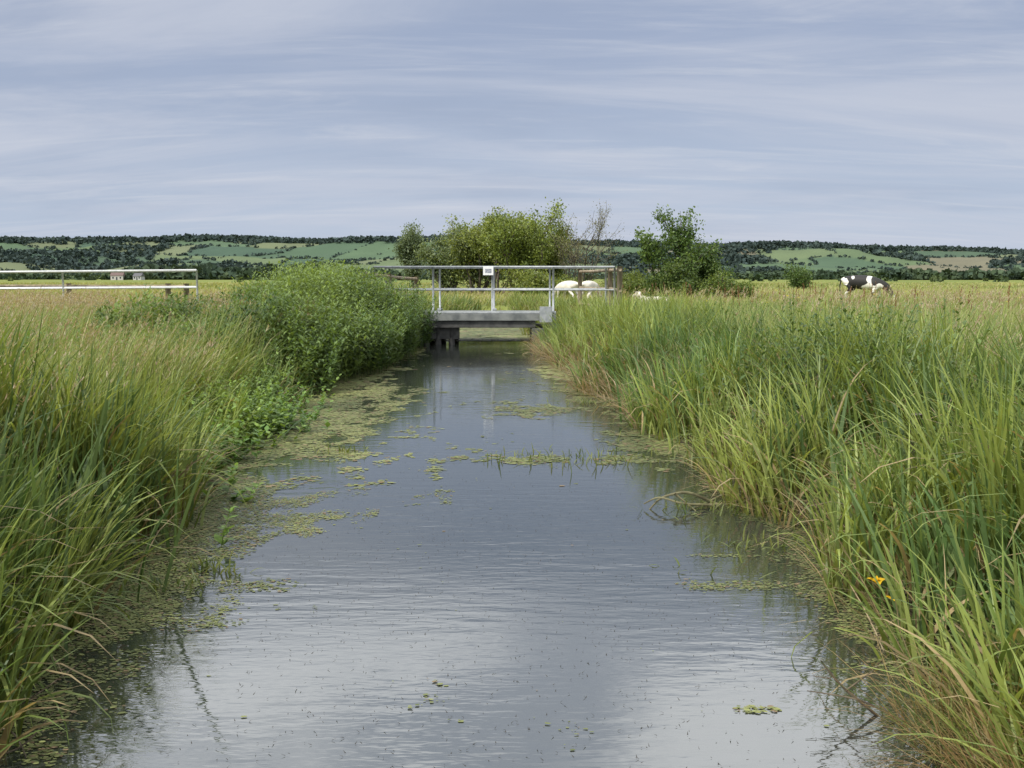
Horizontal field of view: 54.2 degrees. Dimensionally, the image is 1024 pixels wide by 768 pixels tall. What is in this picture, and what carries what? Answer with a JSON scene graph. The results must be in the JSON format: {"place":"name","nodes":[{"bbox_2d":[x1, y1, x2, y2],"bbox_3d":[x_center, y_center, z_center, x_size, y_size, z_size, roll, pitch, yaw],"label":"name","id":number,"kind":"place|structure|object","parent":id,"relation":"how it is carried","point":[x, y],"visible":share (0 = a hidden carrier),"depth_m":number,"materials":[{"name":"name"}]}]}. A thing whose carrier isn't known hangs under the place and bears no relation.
{"place":"outdoors","nodes":[
{"label":"outdoors","id":0,"kind":"place"},
{"bbox_2d":[0,329,990,767],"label":"ditch water","id":1,"kind":"structure","parent":0,"point":[346,571],"depth_m":4.88,"materials":[{"name":"grey liquid"}]},
{"bbox_2d":[3,661,82,756],"bbox_3d":[-1.900,1.198,3.596,0.603,0.303,0.309,0,6,0],"label":"dead branch","id":2,"kind":"object","parent":1,"relation":"on","point":[20,746],"visible":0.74,"depth_m":3.59,"materials":[{"name":"brown wood"}]},
{"bbox_2d":[102,397,814,597],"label":"water plants","id":3,"kind":"object","parent":1,"relation":"on","point":[207,567],"visible":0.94,"depth_m":6.37,"materials":[{"name":"green plant"}]},
{"bbox_2d":[20,418,929,767],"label":"floating debris","id":4,"kind":"object","parent":1,"relation":"on","point":[470,632],"visible":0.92,"depth_m":4.53,"materials":[{"name":"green plant"}]},
{"bbox_2d":[0,328,987,765],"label":"duckweed","id":5,"kind":"object","parent":1,"relation":"on","point":[466,336],"visible":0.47,"depth_m":7.03,"materials":[{"name":"green plant"}]},
{"bbox_2d":[644,491,722,510],"bbox_3d":[1.323,0.869,7.435,0.660,0.152,0.218,-2,6,-18],"label":"dead branch","id":6,"kind":"object","parent":1,"relation":"on","point":[684,501],"visible":0.95,"depth_m":7.41,"materials":[{"name":"wood"}]},
{"bbox_2d":[807,661,900,719],"bbox_3d":[1.326,1.200,3.874,0.353,0.247,0.061,0,6,0],"label":"dead branch","id":7,"kind":"object","parent":1,"relation":"on","point":[852,695],"visible":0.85,"depth_m":3.89,"materials":[{"name":"wood"}]},
{"bbox_2d":[0,239,1023,276],"bbox_3d":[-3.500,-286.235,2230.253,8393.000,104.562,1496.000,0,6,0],"label":"hills","id":8,"kind":"structure","parent":0,"point":[371,250],"depth_m":2295.69,"materials":[{"name":"green plant"}]},
{"bbox_2d":[0,233,1023,275],"bbox_3d":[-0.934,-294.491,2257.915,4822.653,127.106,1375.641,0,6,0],"label":"hillside hedgerows and woods","id":9,"kind":"object","parent":8,"relation":"on","point":[731,255],"visible":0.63,"depth_m":2321.05,"materials":[{"name":"green plant"}]},
{"bbox_2d":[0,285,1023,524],"bbox_3d":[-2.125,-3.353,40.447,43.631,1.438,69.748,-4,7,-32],"label":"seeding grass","id":10,"kind":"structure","parent":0,"point":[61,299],"depth_m":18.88,"materials":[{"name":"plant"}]},
{"bbox_2d":[0,279,1023,676],"bbox_3d":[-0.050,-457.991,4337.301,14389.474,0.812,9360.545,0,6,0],"label":"meadow ground","id":11,"kind":"structure","parent":0,"point":[908,597],"depth_m":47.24,"materials":[{"name":"green plant"}]},
{"bbox_2d":[0,283,188,305],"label":"timber fence","id":12,"kind":"object","parent":11,"relation":"on","point":[168,291],"visible":0.4,"depth_m":32.81,"materials":[{"name":"wood"}]},
{"bbox_2d":[0,269,198,306],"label":"metal railing","id":13,"kind":"object","parent":11,"relation":"on","point":[62,272],"visible":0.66,"depth_m":29.84,"materials":[{"name":"metal"}]},
{"bbox_2d":[110,272,124,279],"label":"cottage","id":14,"kind":"structure","parent":11,"relation":"on","point":[116,276],"depth_m":673.89,"materials":[{"name":"tile"}]},
{"bbox_2d":[133,272,144,279],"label":"cottage","id":15,"kind":"structure","parent":11,"relation":"on","point":[139,276],"depth_m":694.14,"materials":[{"name":"tile"}]},
{"bbox_2d":[0,291,411,760],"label":"reed bed","id":16,"kind":"object","parent":11,"relation":"on","point":[19,649],"visible":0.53,"depth_m":5.40,"materials":[{"name":"green plant"}]},
{"bbox_2d":[32,256,444,393],"bbox_3d":[-4.722,-1.465,19.995,6.310,2.239,11.444,0,6,0],"label":"nettle patch","id":17,"kind":"object","parent":11,"relation":"on","point":[331,287],"visible":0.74,"depth_m":17.38,"materials":[{"name":"green plant"}]},
{"bbox_2d":[359,270,418,308],"bbox_3d":[-3.403,-2.228,28.275,0.196,1.926,6.485,1,6,7],"label":"timber fence","id":18,"kind":"object","parent":11,"relation":"on","point":[415,278],"visible":0.23,"depth_m":29.36,"materials":[{"name":"wood"}]},
{"bbox_2d":[388,218,426,291],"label":"poplar tree","id":19,"kind":"object","parent":11,"relation":"on","point":[407,242],"visible":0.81,"depth_m":76.97,"materials":[{"name":"green plant"}]},
{"bbox_2d":[413,215,477,293],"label":"willow tree","id":20,"kind":"object","parent":11,"relation":"on","point":[439,258],"visible":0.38,"depth_m":71.29,"materials":[{"name":"green plant"}]},
{"bbox_2d":[441,211,512,293],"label":"willow tree","id":21,"kind":"object","parent":11,"relation":"on","point":[469,258],"visible":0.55,"depth_m":69.10,"materials":[{"name":"green plant"}]},
{"bbox_2d":[373,266,615,344],"bbox_3d":[-0.450,-1.920,26.636,6.153,2.405,2.820,0,6,0],"label":"footbridge","id":22,"kind":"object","parent":11,"relation":"on","point":[450,324],"visible":0.61,"depth_m":25.38,"materials":[{"name":"concrete"}]},
{"bbox_2d":[483,266,492,274],"bbox_3d":[-0.600,-2.858,25.261,0.260,0.220,0.016,0,6,0],"label":"notice sign","id":23,"kind":"object","parent":22,"relation":"attached to","point":[487,270],"visible":1,"depth_m":25.25,"materials":[{"name":"white metal"}]},
{"bbox_2d":[457,206,534,295],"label":"willow tree","id":24,"kind":"object","parent":11,"relation":"on","point":[477,245],"visible":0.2,"depth_m":66.41,"materials":[{"name":"green plant"}]},
{"bbox_2d":[0,308,1023,694],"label":"iris leaves","id":25,"kind":"object","parent":11,"relation":"on","point":[946,548],"visible":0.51,"depth_m":5.44,"materials":[{"name":"green plant"}]},
{"bbox_2d":[0,289,1023,579],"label":"bank herbs","id":26,"kind":"object","parent":11,"relation":"on","point":[274,421],"visible":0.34,"depth_m":9.84,"materials":[{"name":"green plant"}]},
{"bbox_2d":[0,262,1023,281],"bbox_3d":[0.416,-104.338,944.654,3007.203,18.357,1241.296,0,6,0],"label":"distant trees","id":27,"kind":"object","parent":11,"relation":"on","point":[208,271],"visible":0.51,"depth_m":748.08,"materials":[{"name":"green plant"}]},
{"bbox_2d":[0,284,1023,767],"bbox_3d":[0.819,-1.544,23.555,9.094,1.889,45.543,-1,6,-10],"label":"reed bed","id":28,"kind":"object","parent":11,"relation":"on","point":[626,320],"visible":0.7,"depth_m":6.96,"materials":[{"name":"green plant"}]},
{"bbox_2d":[476,196,568,294],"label":"willow tree","id":29,"kind":"object","parent":11,"relation":"on","point":[538,250],"visible":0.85,"depth_m":63.96,"materials":[{"name":"green plant"}]},
{"bbox_2d":[501,262,582,296],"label":"hawthorn bush","id":30,"kind":"object","parent":11,"relation":"on","point":[527,278],"visible":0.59,"depth_m":60.01,"materials":[{"name":"green plant"}]},
{"bbox_2d":[516,212,577,280],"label":"willow tree","id":31,"kind":"object","parent":11,"relation":"on","point":[558,273],"visible":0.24,"depth_m":66.76,"materials":[{"name":"green plant"}]},
{"bbox_2d":[551,281,577,298],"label":"cow","id":32,"kind":"object","parent":11,"relation":"on","point":[568,284],"visible":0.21,"depth_m":53.38},
{"bbox_2d":[541,199,627,293],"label":"bare hawthorn","id":33,"kind":"object","parent":11,"relation":"on","point":[576,254],"visible":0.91,"depth_m":63.13,"materials":[{"name":"brown plant"}]},
{"bbox_2d":[582,281,601,300],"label":"cow","id":34,"kind":"object","parent":11,"relation":"on","point":[589,284],"visible":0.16,"depth_m":49.24},
{"bbox_2d":[578,266,622,310],"bbox_3d":[2.577,-2.420,28.762,0.395,1.842,7.461,0,6,-4],"label":"timber fence","id":35,"kind":"object","parent":11,"relation":"on","point":[619,270],"visible":0.43,"depth_m":28.02,"materials":[{"name":"wood"}]},
{"bbox_2d":[599,268,644,297],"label":"hawthorn bush","id":36,"kind":"object","parent":11,"relation":"on","point":[625,275],"visible":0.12,"depth_m":61.00,"materials":[{"name":"green plant"}]},
{"bbox_2d":[616,266,659,297],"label":"hawthorn bush","id":37,"kind":"object","parent":11,"relation":"on","point":[634,279],"visible":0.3,"depth_m":57.33,"materials":[{"name":"green plant"}]},
{"bbox_2d":[632,292,668,301],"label":"cow","id":38,"kind":"object","parent":11,"relation":"on","point":[639,294],"visible":0.08,"depth_m":41.37},
{"bbox_2d":[635,256,706,296],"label":"hawthorn bush","id":39,"kind":"object","parent":11,"relation":"on","point":[674,278],"visible":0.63,"depth_m":53.97,"materials":[{"name":"green plant"}]},
{"bbox_2d":[630,203,723,277],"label":"ash tree","id":40,"kind":"object","parent":11,"relation":"on","point":[650,253],"visible":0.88,"depth_m":55.52,"materials":[{"name":"green plant"}]},
{"bbox_2d":[689,235,739,290],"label":"hawthorn bush","id":41,"kind":"object","parent":11,"relation":"on","point":[710,263],"visible":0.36,"depth_m":57.05,"materials":[{"name":"green plant"}]},
{"bbox_2d":[690,266,765,299],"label":"hawthorn bush","id":42,"kind":"object","parent":11,"relation":"on","point":[722,279],"visible":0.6,"depth_m":53.32,"materials":[{"name":"green plant"}]},
{"bbox_2d":[780,259,814,289],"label":"hawthorn bush","id":43,"kind":"object","parent":11,"relation":"on","point":[798,277],"visible":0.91,"depth_m":93.68,"materials":[{"name":"green plant"}]},
{"bbox_2d":[597,282,1017,313],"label":"dock plants","id":44,"kind":"object","parent":11,"relation":"on","point":[690,288],"visible":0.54,"depth_m":31.79,"materials":[{"name":"green plant"}]},
{"bbox_2d":[839,275,894,296],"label":"cow","id":45,"kind":"object","parent":11,"relation":"on","point":[862,282],"visible":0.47,"depth_m":49.49},
{"bbox_2d":[866,576,884,616],"bbox_3d":[1.804,1.142,4.936,0.102,0.389,0.095,0,6,0],"label":"yellow iris","id":46,"kind":"object","parent":11,"relation":"on","point":[879,580],"visible":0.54,"depth_m":4.93,"materials":[{"name":"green plant"}]},
{"bbox_2d":[886,596,894,627],"bbox_3d":[1.853,1.184,4.874,0.073,0.318,0.068,0,6,0],"label":"yellow iris","id":47,"kind":"object","parent":11,"relation":"on","point":[891,608],"visible":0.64,"depth_m":4.87,"materials":[{"name":"green plant"}]},
{"bbox_2d":[910,413,922,495],"bbox_3d":[2.619,0.608,6.431,0.185,0.851,0.096,-3,7,-23],"label":"wooden stake","id":48,"kind":"object","parent":11,"relation":"on","point":[920,414],"visible":0.22,"depth_m":6.35,"materials":[{"name":"brown wood"}]},
{"bbox_2d":[0,0,1023,249],"label":"sky","id":49,"kind":"structure","parent":0,"point":[854,122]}
]}

